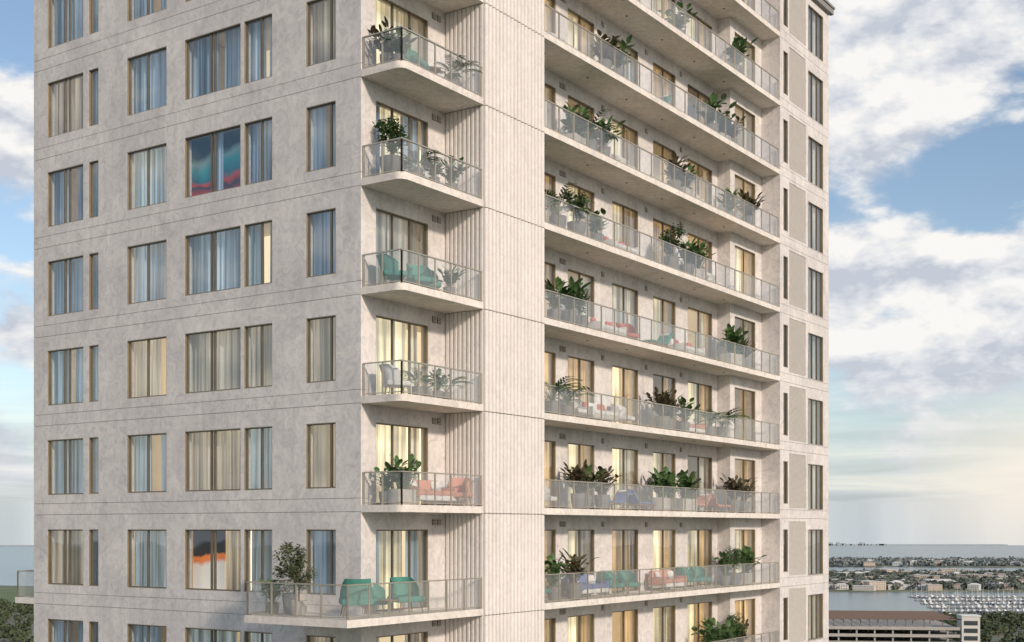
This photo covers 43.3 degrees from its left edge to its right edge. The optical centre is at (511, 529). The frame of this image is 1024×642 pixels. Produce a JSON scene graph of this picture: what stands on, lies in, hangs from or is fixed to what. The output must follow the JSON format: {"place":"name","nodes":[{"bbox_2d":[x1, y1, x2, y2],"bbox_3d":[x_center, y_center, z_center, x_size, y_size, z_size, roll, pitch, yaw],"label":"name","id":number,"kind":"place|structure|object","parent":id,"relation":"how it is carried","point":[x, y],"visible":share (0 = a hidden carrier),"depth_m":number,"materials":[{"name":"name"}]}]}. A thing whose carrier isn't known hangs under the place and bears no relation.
{"place":"outdoors","nodes":[
{"label":"outdoors","id":0,"kind":"place"},
{"bbox_2d":[0,587,33,605],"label":"grass field","id":1,"kind":"structure","parent":0,"point":[8,593],"depth_m":1613.54,"materials":[{"name":"green plant"}]},
{"bbox_2d":[0,542,1007,546],"bbox_3d":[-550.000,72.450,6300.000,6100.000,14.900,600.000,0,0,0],"label":"distant shore","id":2,"kind":"structure","parent":0,"point":[838,543],"depth_m":6480.00,"materials":[{"name":"blue liquid"}]},
{"bbox_2d":[0,545,1023,617],"bbox_3d":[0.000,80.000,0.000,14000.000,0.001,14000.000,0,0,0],"label":"sea","id":3,"kind":"structure","parent":0,"point":[13,560],"depth_m":2637.50,"materials":[{"name":"liquid"}]},
{"bbox_2d":[0,586,1023,641],"bbox_3d":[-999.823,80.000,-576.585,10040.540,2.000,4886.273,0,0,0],"label":"ground","id":4,"kind":"structure","parent":0,"point":[995,638],"depth_m":1017.40,"materials":[{"name":"green plant"}]},
{"bbox_2d":[15,0,834,641],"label":"apartment tower","id":5,"kind":"structure","parent":4,"relation":"on","point":[227,212],"depth_m":44.69,"materials":[{"name":"paint"}]},
{"bbox_2d":[259,578,284,613],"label":"potted plant","id":6,"kind":"object","parent":5,"relation":"on","point":[277,590],"visible":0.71,"depth_m":38.73,"materials":[{"name":"green plant"}]},
{"bbox_2d":[271,541,308,613],"bbox_3d":[-6.700,1.455,38.993,1.208,2.204,1.528,0,0,-2],"label":"potted tree","id":7,"kind":"object","parent":5,"relation":"on","point":[299,560],"visible":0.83,"depth_m":38.78,"materials":[{"name":"green plant"}]},
{"bbox_2d":[282,563,317,614],"bbox_3d":[-6.273,1.764,38.063,1.100,1.586,0.870,0,0,-27],"label":"potted tree","id":8,"kind":"object","parent":5,"relation":"on","point":[302,605],"visible":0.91,"depth_m":37.98,"materials":[{"name":"green plant"}]},
{"bbox_2d":[339,579,373,616],"bbox_3d":[-4.565,2.001,37.889,0.998,1.120,1.092,0,0,-13],"label":"lounge chair","id":9,"kind":"object","parent":5,"relation":"on","point":[358,595],"visible":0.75,"depth_m":37.54,"materials":[{"name":"teal fabric"}]},
{"bbox_2d":[364,582,393,613],"bbox_3d":[-4.156,2.094,39.243,0.910,0.934,0.832,0,0,17],"label":"lounge chair","id":10,"kind":"object","parent":5,"relation":"on","point":[378,592],"visible":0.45,"depth_m":39.27,"materials":[{"name":"teal fabric"}]},
{"bbox_2d":[367,16,403,62],"bbox_3d":[-3.802,-14.688,39.276,1.202,1.490,1.300,0,0,-6],"label":"potted plant","id":11,"kind":"object","parent":5,"relation":"on","point":[388,52],"visible":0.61,"depth_m":39.01,"materials":[{"name":"green plant"}]},
{"bbox_2d":[374,465,406,504],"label":"potted plant","id":12,"kind":"object","parent":5,"relation":"on","point":[387,484],"visible":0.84,"depth_m":38.97,"materials":[{"name":"green plant"}]},
{"bbox_2d":[372,116,410,173],"bbox_3d":[-3.671,-11.637,39.181,1.290,1.988,1.094,0,0,34],"label":"potted tree","id":13,"kind":"object","parent":5,"relation":"on","point":[391,160],"visible":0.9,"depth_m":38.91,"materials":[{"name":"green plant"}]},
{"bbox_2d":[376,254,406,283],"bbox_3d":[-3.661,-7.806,39.038,0.910,0.934,0.832,0,0,-12],"label":"lounge chair","id":14,"kind":"object","parent":5,"relation":"on","point":[391,271],"visible":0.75,"depth_m":38.69,"materials":[{"name":"teal fabric"}]},
{"bbox_2d":[379,364,410,393],"bbox_3d":[-3.589,-4.506,39.042,0.910,0.934,0.780,0,0,-17],"label":"lounge chair","id":15,"kind":"object","parent":5,"relation":"on","point":[392,376],"visible":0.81,"depth_m":38.72,"materials":[{"name":"white fabric"}]},
{"bbox_2d":[376,26,417,60],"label":"potted plant","id":16,"kind":"object","parent":5,"relation":"on","point":[396,43],"visible":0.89,"depth_m":38.80,"materials":[{"name":"green plant"}]},
{"bbox_2d":[385,454,426,504],"bbox_3d":[-3.249,-1.538,39.110,1.465,1.590,1.175,0,0,-25],"label":"potted plant","id":17,"kind":"object","parent":5,"relation":"on","point":[394,494],"visible":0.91,"depth_m":38.95,"materials":[{"name":"green plant"}]},
{"bbox_2d":[387,577,424,612],"bbox_3d":[-3.328,2.024,39.853,0.957,1.074,1.046,0,0,-33],"label":"lounge chair","id":18,"kind":"object","parent":5,"relation":"on","point":[399,591],"visible":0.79,"depth_m":39.98,"materials":[{"name":"teal fabric"}]},
{"bbox_2d":[395,43,428,69],"bbox_3d":[-3.193,-14.476,39.791,1.046,1.074,0.957,0,0,17],"label":"lounge chair","id":19,"kind":"object","parent":5,"relation":"on","point":[410,55],"visible":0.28,"depth_m":39.34,"materials":[{"name":"teal fabric"}]},
{"bbox_2d":[386,149,446,175],"bbox_3d":[-2.911,-11.122,39.654,1.930,0.958,1.465,0,0,-3],"label":"potted palm","id":20,"kind":"object","parent":5,"relation":"on","point":[424,157],"visible":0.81,"depth_m":39.53,"materials":[{"name":"plant"}]},
{"bbox_2d":[405,263,436,286],"bbox_3d":[-2.888,-7.806,40.031,0.832,0.934,0.910,0,0,-33],"label":"lounge chair","id":21,"kind":"object","parent":5,"relation":"on","point":[426,278],"visible":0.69,"depth_m":39.92,"materials":[{"name":"teal fabric"}]},
{"bbox_2d":[403,366,444,395],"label":"potted palm","id":22,"kind":"object","parent":5,"relation":"on","point":[414,389],"visible":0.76,"depth_m":39.64,"materials":[{"name":"plant"}]},
{"bbox_2d":[408,479,457,505],"bbox_3d":[-2.649,-1.159,40.791,0.855,0.832,2.021,0,0,34],"label":"outdoor sofa","id":23,"kind":"object","parent":5,"relation":"on","point":[427,490],"visible":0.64,"depth_m":40.76,"materials":[{"name":"orange fabric"}]},
{"bbox_2d":[420,156,445,182],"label":"potted plant","id":24,"kind":"object","parent":5,"relation":"on","point":[430,169],"visible":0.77,"depth_m":40.21,"materials":[{"name":"green plant"}]},
{"bbox_2d":[422,368,452,397],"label":"potted plant","id":25,"kind":"object","parent":5,"relation":"on","point":[439,384],"visible":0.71,"depth_m":40.47,"materials":[{"name":"green plant"}]},
{"bbox_2d":[422,376,472,399],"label":"potted palm","id":26,"kind":"object","parent":5,"relation":"on","point":[446,393],"visible":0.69,"depth_m":40.99,"materials":[{"name":"plant"}]},
{"bbox_2d":[432,265,464,294],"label":"potted plant","id":27,"kind":"object","parent":5,"relation":"on","point":[446,277],"visible":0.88,"depth_m":41.05,"materials":[{"name":"green plant"}]},
{"bbox_2d":[436,155,469,189],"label":"potted plant","id":28,"kind":"object","parent":5,"relation":"on","point":[460,169],"visible":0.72,"depth_m":41.08,"materials":[{"name":"green plant"}]},
{"bbox_2d":[445,478,472,505],"bbox_3d":[-1.704,-1.206,41.585,0.811,0.934,0.910,0,0,13],"label":"lounge chair","id":29,"kind":"object","parent":5,"relation":"on","point":[458,484],"visible":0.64,"depth_m":41.69,"materials":[{"name":"orange fabric"}]},
{"bbox_2d":[436,54,482,85],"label":"potted palm","id":30,"kind":"object","parent":5,"relation":"on","point":[457,74],"visible":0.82,"depth_m":41.05,"materials":[{"name":"plant"}]},
{"bbox_2d":[545,486,556,507],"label":"lounge chair","id":31,"kind":"object","parent":5,"relation":"on","point":[548,497],"visible":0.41,"depth_m":46.37,"materials":[{"name":"white fabric"}]},
{"bbox_2d":[544,277,572,320],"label":"potted plant","id":32,"kind":"object","parent":5,"relation":"on","point":[552,299],"visible":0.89,"depth_m":46.01,"materials":[{"name":"green plant"}]},
{"bbox_2d":[544,553,573,599],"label":"potted plant","id":33,"kind":"object","parent":5,"relation":"on","point":[555,569],"visible":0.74,"depth_m":46.26,"materials":[{"name":"green plant"}]},
{"bbox_2d":[544,376,592,413],"bbox_3d":[1.362,-4.738,46.252,2.834,1.390,2.488,0,0,27],"label":"potted palm","id":34,"kind":"object","parent":5,"relation":"on","point":[551,404],"visible":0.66,"depth_m":45.96,"materials":[{"name":"plant"}]},
{"bbox_2d":[544,183,594,227],"bbox_3d":[1.674,-11.399,46.480,2.312,1.512,3.046,0,0,-9],"label":"potted palm","id":35,"kind":"object","parent":5,"relation":"on","point":[553,219],"visible":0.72,"depth_m":46.12,"materials":[{"name":"plant"}]},
{"bbox_2d":[545,384,594,415],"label":"potted palm","id":36,"kind":"object","parent":5,"relation":"on","point":[567,408],"visible":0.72,"depth_m":46.89,"materials":[{"name":"plant"}]},
{"bbox_2d":[562,396,586,416],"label":"lounge chair","id":37,"kind":"object","parent":5,"relation":"on","point":[579,410],"visible":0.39,"depth_m":48.02,"materials":[{"name":"white fabric"}]},
{"bbox_2d":[555,276,595,323],"bbox_3d":[2.167,-8.242,46.856,1.727,1.797,1.478,0,0,19],"label":"potted plant","id":38,"kind":"object","parent":5,"relation":"on","point":[567,312],"visible":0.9,"depth_m":46.57,"materials":[{"name":"green plant"}]},
{"bbox_2d":[561,189,590,235],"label":"potted tree","id":39,"kind":"object","parent":5,"relation":"on","point":[580,226],"visible":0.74,"depth_m":47.06,"materials":[{"name":"green plant"}]},
{"bbox_2d":[552,549,600,599],"bbox_3d":[2.294,1.607,47.166,1.532,1.900,1.658,0,0,34],"label":"potted plant","id":40,"kind":"object","parent":5,"relation":"on","point":[575,566],"visible":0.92,"depth_m":46.94,"materials":[{"name":"green plant"}]},
{"bbox_2d":[557,459,596,508],"bbox_3d":[2.379,-1.659,47.480,1.477,1.831,1.598,0,0,-36],"label":"potted plant","id":41,"kind":"object","parent":5,"relation":"on","point":[580,498],"visible":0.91,"depth_m":47.21,"materials":[{"name":"green plant"}]},
{"bbox_2d":[560,101,596,144],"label":"potted plant","id":42,"kind":"object","parent":5,"relation":"on","point":[567,122],"visible":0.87,"depth_m":47.27,"materials":[{"name":"green plant"}]},
{"bbox_2d":[566,286,590,327],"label":"potted plant","id":43,"kind":"object","parent":5,"relation":"on","point":[581,319],"visible":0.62,"depth_m":47.56,"materials":[{"name":"green plant"}]},
{"bbox_2d":[564,574,608,597],"bbox_3d":[2.818,2.141,48.804,0.855,0.832,2.021,0,0,34],"label":"outdoor sofa","id":44,"kind":"object","parent":5,"relation":"on","point":[594,586],"visible":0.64,"depth_m":48.88,"materials":[{"name":"blue fabric"}]},
{"bbox_2d":[564,464,610,508],"bbox_3d":[2.826,-1.601,48.050,1.765,1.716,1.271,0,0,-5],"label":"potted plant","id":45,"kind":"object","parent":5,"relation":"on","point":[589,469],"visible":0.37,"depth_m":47.85,"materials":[{"name":"green plant"}]},
{"bbox_2d":[583,208,607,241],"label":"potted plant","id":46,"kind":"object","parent":5,"relation":"on","point":[595,224],"visible":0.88,"depth_m":48.55,"materials":[{"name":"green plant"}]},
{"bbox_2d":[566,109,625,149],"bbox_3d":[2.941,-14.665,48.391,2.208,1.444,2.910,0,0,-15],"label":"potted palm","id":47,"kind":"object","parent":5,"relation":"on","point":[593,144],"visible":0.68,"depth_m":48.04,"materials":[{"name":"plant"}]},
{"bbox_2d":[576,402,618,420],"bbox_3d":[3.268,-4.459,49.465,0.856,0.832,2.021,0,0,34],"label":"outdoor sofa","id":48,"kind":"object","parent":5,"relation":"on","point":[594,410],"visible":0.64,"depth_m":49.14,"materials":[{"name":"fabric"}]},
{"bbox_2d":[590,29,619,68],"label":"potted plant","id":49,"kind":"object","parent":5,"relation":"on","point":[607,49],"visible":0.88,"depth_m":48.82,"materials":[{"name":"green plant"}]},
{"bbox_2d":[588,465,623,509],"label":"potted plant","id":50,"kind":"object","parent":5,"relation":"on","point":[605,496],"visible":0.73,"depth_m":48.67,"materials":[{"name":"green plant"}]},
{"bbox_2d":[589,317,625,337],"bbox_3d":[3.607,-7.759,49.960,0.855,0.832,2.021,0,0,34],"label":"outdoor sofa","id":51,"kind":"object","parent":5,"relation":"on","point":[607,326],"visible":0.57,"depth_m":49.45,"materials":[{"name":"fabric"}]},
{"bbox_2d":[589,115,626,155],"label":"potted plant","id":52,"kind":"object","parent":5,"relation":"on","point":[606,149],"visible":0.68,"depth_m":48.78,"materials":[{"name":"green plant"}]},
{"bbox_2d":[600,572,624,594],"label":"lounge chair","id":53,"kind":"object","parent":5,"relation":"on","point":[608,576],"visible":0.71,"depth_m":50.20,"materials":[{"name":"teal fabric"}]},
{"bbox_2d":[594,489,631,509],"bbox_3d":[3.947,-1.161,50.162,0.640,0.835,1.867,0,0,34],"label":"sun lounger","id":54,"kind":"object","parent":5,"relation":"on","point":[620,496],"visible":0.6,"depth_m":50.56,"materials":[{"name":"blue fabric"}]},
{"bbox_2d":[603,236,638,255],"bbox_3d":[4.170,-11.059,50.786,0.855,0.832,2.021,0,0,34],"label":"outdoor sofa","id":55,"kind":"object","parent":5,"relation":"on","point":[621,245],"visible":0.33,"depth_m":50.25,"materials":[{"name":"fabric"}]},
{"bbox_2d":[609,35,635,76],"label":"potted plant","id":56,"kind":"object","parent":5,"relation":"on","point":[619,58],"visible":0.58,"depth_m":49.70,"materials":[{"name":"green plant"}]},
{"bbox_2d":[610,404,634,422],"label":"lounge chair","id":57,"kind":"object","parent":5,"relation":"on","point":[622,412],"visible":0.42,"depth_m":50.95,"materials":[{"name":"white fabric"}]},
{"bbox_2d":[616,322,638,340],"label":"lounge chair","id":58,"kind":"object","parent":5,"relation":"on","point":[631,332],"visible":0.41,"depth_m":51.42,"materials":[{"name":"red fabric"}]},
{"bbox_2d":[616,571,640,593],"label":"lounge chair","id":59,"kind":"object","parent":5,"relation":"on","point":[621,575],"visible":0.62,"depth_m":51.39,"materials":[{"name":"teal fabric"}]},
{"bbox_2d":[628,489,655,510],"bbox_3d":[5.065,-1.161,51.800,0.640,0.835,1.867,0,0,34],"label":"sun lounger","id":60,"kind":"object","parent":5,"relation":"on","point":[633,499],"visible":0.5,"depth_m":51.37,"materials":[{"name":"blue fabric"}]},
{"bbox_2d":[641,333,673,347],"bbox_3d":[5.976,-7.761,53.136,0.640,0.835,1.867,0,0,34],"label":"sun lounger","id":61,"kind":"object","parent":5,"relation":"on","point":[668,337],"visible":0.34,"depth_m":53.39,"materials":[{"name":"teal fabric"}]},
{"bbox_2d":[644,385,676,429],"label":"potted plant","id":62,"kind":"object","parent":5,"relation":"on","point":[663,397],"visible":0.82,"depth_m":52.76,"materials":[{"name":"green plant"}]},
{"bbox_2d":[647,466,679,510],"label":"potted plant","id":63,"kind":"object","parent":5,"relation":"on","point":[657,481],"visible":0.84,"depth_m":52.63,"materials":[{"name":"green plant"}]},
{"bbox_2d":[645,392,684,429],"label":"potted plant","id":64,"kind":"object","parent":5,"relation":"on","point":[671,424],"visible":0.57,"depth_m":53.45,"materials":[{"name":"green plant"}]},
{"bbox_2d":[648,471,685,510],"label":"potted plant","id":65,"kind":"object","parent":5,"relation":"on","point":[671,491],"visible":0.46,"depth_m":53.51,"materials":[{"name":"green plant"}]},
{"bbox_2d":[648,570,686,590],"bbox_3d":[6.537,2.141,54.256,0.855,0.832,2.021,0,0,34],"label":"outdoor sofa","id":66,"kind":"object","parent":5,"relation":"on","point":[668,578],"visible":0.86,"depth_m":53.73,"materials":[{"name":"red fabric"}]},
{"bbox_2d":[657,223,684,268],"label":"potted tree","id":67,"kind":"object","parent":5,"relation":"on","point":[669,260],"visible":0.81,"depth_m":53.27,"materials":[{"name":"green plant"}]},
{"bbox_2d":[659,152,691,189],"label":"potted plant","id":68,"kind":"object","parent":5,"relation":"on","point":[670,172],"visible":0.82,"depth_m":53.49,"materials":[{"name":"green plant"}]},
{"bbox_2d":[656,1,697,32],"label":"potted plant","id":69,"kind":"object","parent":5,"relation":"on","point":[679,21],"visible":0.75,"depth_m":54.35,"materials":[{"name":"green plant"}]},
{"bbox_2d":[665,236,707,275],"bbox_3d":[7.471,-11.569,55.014,1.523,1.851,1.780,0,0,36],"label":"potted plant","id":70,"kind":"object","parent":5,"relation":"on","point":[690,257],"visible":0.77,"depth_m":54.76,"materials":[{"name":"green plant"}]},
{"bbox_2d":[668,339,704,356],"bbox_3d":[7.551,-7.759,55.743,0.855,0.832,2.021,0,0,34],"label":"outdoor sofa","id":71,"kind":"object","parent":5,"relation":"on","point":[679,345],"visible":0.55,"depth_m":55.19,"materials":[{"name":"fabric"}]},
{"bbox_2d":[675,469,700,511],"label":"potted plant","id":72,"kind":"object","parent":5,"relation":"on","point":[689,483],"visible":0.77,"depth_m":54.50,"materials":[{"name":"green plant"}]},
{"bbox_2d":[675,396,700,431],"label":"potted plant","id":73,"kind":"object","parent":5,"relation":"on","point":[681,416],"visible":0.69,"depth_m":54.36,"materials":[{"name":"green plant"}]},
{"bbox_2d":[677,568,698,587],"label":"lounge chair","id":74,"kind":"object","parent":5,"relation":"on","point":[689,574],"visible":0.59,"depth_m":55.68,"materials":[{"name":"teal fabric"}]},
{"bbox_2d":[673,416,704,434],"bbox_3d":[7.608,-4.459,55.825,0.855,0.832,2.021,0,0,34],"label":"outdoor sofa","id":75,"kind":"object","parent":5,"relation":"on","point":[700,428],"visible":0.39,"depth_m":55.73,"materials":[{"name":"white fabric"}]},
{"bbox_2d":[678,164,701,195],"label":"potted plant","id":76,"kind":"object","parent":5,"relation":"on","point":[690,177],"visible":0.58,"depth_m":54.51,"materials":[{"name":"green plant"}]},
{"bbox_2d":[681,242,714,279],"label":"potted plant","id":77,"kind":"object","parent":5,"relation":"on","point":[700,272],"visible":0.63,"depth_m":55.33,"materials":[{"name":"green plant"}]},
{"bbox_2d":[690,567,711,586],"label":"lounge chair","id":78,"kind":"object","parent":5,"relation":"on","point":[700,573],"visible":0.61,"depth_m":56.83,"materials":[{"name":"teal fabric"}]},
{"bbox_2d":[697,494,711,507],"bbox_3d":[8.061,-1.161,56.192,0.640,0.835,1.867,0,0,34],"label":"sun lounger","id":79,"kind":"object","parent":5,"relation":"on","point":[701,501],"visible":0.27,"depth_m":56.63,"materials":[{"name":"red fabric"}]},
{"bbox_2d":[691,617,729,641],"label":"potted plant","id":80,"kind":"object","parent":5,"relation":"on","point":[712,635],"visible":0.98,"depth_m":56.78,"materials":[{"name":"green plant"}]},
{"bbox_2d":[693,409,731,435],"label":"potted palm","id":81,"kind":"object","parent":5,"relation":"on","point":[710,429],"visible":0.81,"depth_m":56.70,"materials":[{"name":"plant"}]},
{"bbox_2d":[692,92,736,131],"bbox_3d":[8.976,-18.224,56.883,2.019,1.963,1.454,0,0,25],"label":"potted plant","id":82,"kind":"object","parent":5,"relation":"on","point":[711,112],"visible":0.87,"depth_m":56.69,"materials":[{"name":"green plant"}]},
{"bbox_2d":[707,494,731,512],"bbox_3d":[9.178,-1.161,57.831,0.640,0.835,1.867,0,0,34],"label":"sun lounger","id":83,"kind":"object","parent":5,"relation":"on","point":[711,503],"visible":0.68,"depth_m":57.40,"materials":[{"name":"red fabric"}]},
{"bbox_2d":[693,407,750,437],"bbox_3d":[9.329,-4.727,57.755,2.790,1.369,2.449,0,0,22],"label":"potted palm","id":84,"kind":"object","parent":5,"relation":"on","point":[720,429],"visible":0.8,"depth_m":57.48,"materials":[{"name":"plant"}]},
{"bbox_2d":[710,550,737,586],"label":"potted plant","id":85,"kind":"object","parent":5,"relation":"on","point":[724,559],"visible":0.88,"depth_m":57.69,"materials":[{"name":"green plant"}]},
{"bbox_2d":[716,109,735,139],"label":"potted plant","id":86,"kind":"object","parent":5,"relation":"on","point":[721,123],"visible":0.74,"depth_m":57.73,"materials":[{"name":"green plant"}]},
{"bbox_2d":[714,619,739,641],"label":"potted plant","id":87,"kind":"object","parent":5,"relation":"on","point":[729,635],"visible":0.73,"depth_m":58.02,"materials":[{"name":"green plant"}]},
{"bbox_2d":[714,188,743,215],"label":"potted plant","id":88,"kind":"object","parent":5,"relation":"on","point":[729,200],"visible":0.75,"depth_m":58.62,"materials":[{"name":"green plant"}]},
{"bbox_2d":[714,323,748,366],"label":"potted plant","id":89,"kind":"object","parent":5,"relation":"on","point":[730,334],"visible":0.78,"depth_m":58.25,"materials":[{"name":"green plant"}]},
{"bbox_2d":[724,545,742,585],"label":"potted tree","id":90,"kind":"object","parent":5,"relation":"on","point":[738,576],"visible":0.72,"depth_m":58.42,"materials":[{"name":"green plant"}]},
{"bbox_2d":[724,116,745,142],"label":"potted plant","id":91,"kind":"object","parent":5,"relation":"on","point":[731,132],"visible":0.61,"depth_m":58.56,"materials":[{"name":"green plant"}]},
{"bbox_2d":[720,473,752,512],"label":"potted plant","id":92,"kind":"object","parent":5,"relation":"on","point":[732,484],"visible":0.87,"depth_m":58.55,"materials":[{"name":"green plant"}]},
{"bbox_2d":[725,612,747,641],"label":"potted tree","id":93,"kind":"object","parent":5,"relation":"on","point":[735,622],"visible":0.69,"depth_m":58.85,"materials":[{"name":"green plant"}]},
{"bbox_2d":[723,37,758,72],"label":"potted plant","id":94,"kind":"object","parent":5,"relation":"on","point":[737,41],"visible":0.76,"depth_m":58.64,"materials":[{"name":"green plant"}]},
{"bbox_2d":[735,338,754,367],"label":"potted plant","id":95,"kind":"object","parent":5,"relation":"on","point":[747,351],"visible":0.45,"depth_m":59.37,"materials":[{"name":"green plant"}]},
{"bbox_2d":[739,478,755,512],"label":"potted plant","id":96,"kind":"object","parent":5,"relation":"on","point":[747,503],"visible":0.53,"depth_m":59.30,"materials":[{"name":"green plant"}]},
{"bbox_2d":[735,188,764,224],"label":"potted plant","id":97,"kind":"object","parent":5,"relation":"on","point":[748,207],"visible":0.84,"depth_m":59.75,"materials":[{"name":"green plant"}]},
{"bbox_2d":[737,546,765,584],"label":"potted plant","id":98,"kind":"object","parent":5,"relation":"on","point":[747,553],"visible":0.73,"depth_m":59.40,"materials":[{"name":"green plant"}]},
{"bbox_2d":[0,598,1023,641],"bbox_3d":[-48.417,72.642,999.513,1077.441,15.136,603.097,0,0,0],"label":"coastal trees","id":99,"kind":"object","parent":4,"relation":"on","point":[989,627],"visible":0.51,"depth_m":981.52,"materials":[{"name":"green plant"}]},
{"bbox_2d":[0,0,1023,544],"label":"sky","id":100,"kind":"structure","parent":0,"point":[926,257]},
{"bbox_2d":[829,610,980,641],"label":"parking garage","id":101,"kind":"structure","parent":0,"point":[883,626],"depth_m":594.09,"materials":[{"name":"concrete"}]},
{"bbox_2d":[829,587,1023,591],"bbox_3d":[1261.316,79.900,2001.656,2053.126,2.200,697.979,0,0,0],"label":"peninsula","id":102,"kind":"object","parent":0,"point":[981,590],"visible":0.12,"depth_m":1667.86},
{"bbox_2d":[853,585,875,590],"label":"waterfront house","id":103,"kind":"structure","parent":102,"relation":"on","point":[864,587],"depth_m":1660.26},
{"bbox_2d":[863,581,885,589],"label":"waterfront house","id":104,"kind":"structure","parent":102,"relation":"on","point":[880,585],"depth_m":1673.04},
{"bbox_2d":[828,568,1023,589],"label":"distant trees","id":105,"kind":"object","parent":102,"relation":"on","point":[912,581],"visible":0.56,"depth_m":1874.48,"materials":[{"name":"green plant"}]},
{"bbox_2d":[835,564,1023,567],"bbox_3d":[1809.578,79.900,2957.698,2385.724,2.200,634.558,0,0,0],"label":"barrier island","id":106,"kind":"structure","parent":0,"point":[970,566],"depth_m":2737.97,"materials":[{"name":"green plant"}]},
{"bbox_2d":[829,556,1023,566],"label":"island trees","id":107,"kind":"object","parent":106,"relation":"on","point":[881,561],"visible":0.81,"depth_m":2826.55,"materials":[{"name":"green plant"}]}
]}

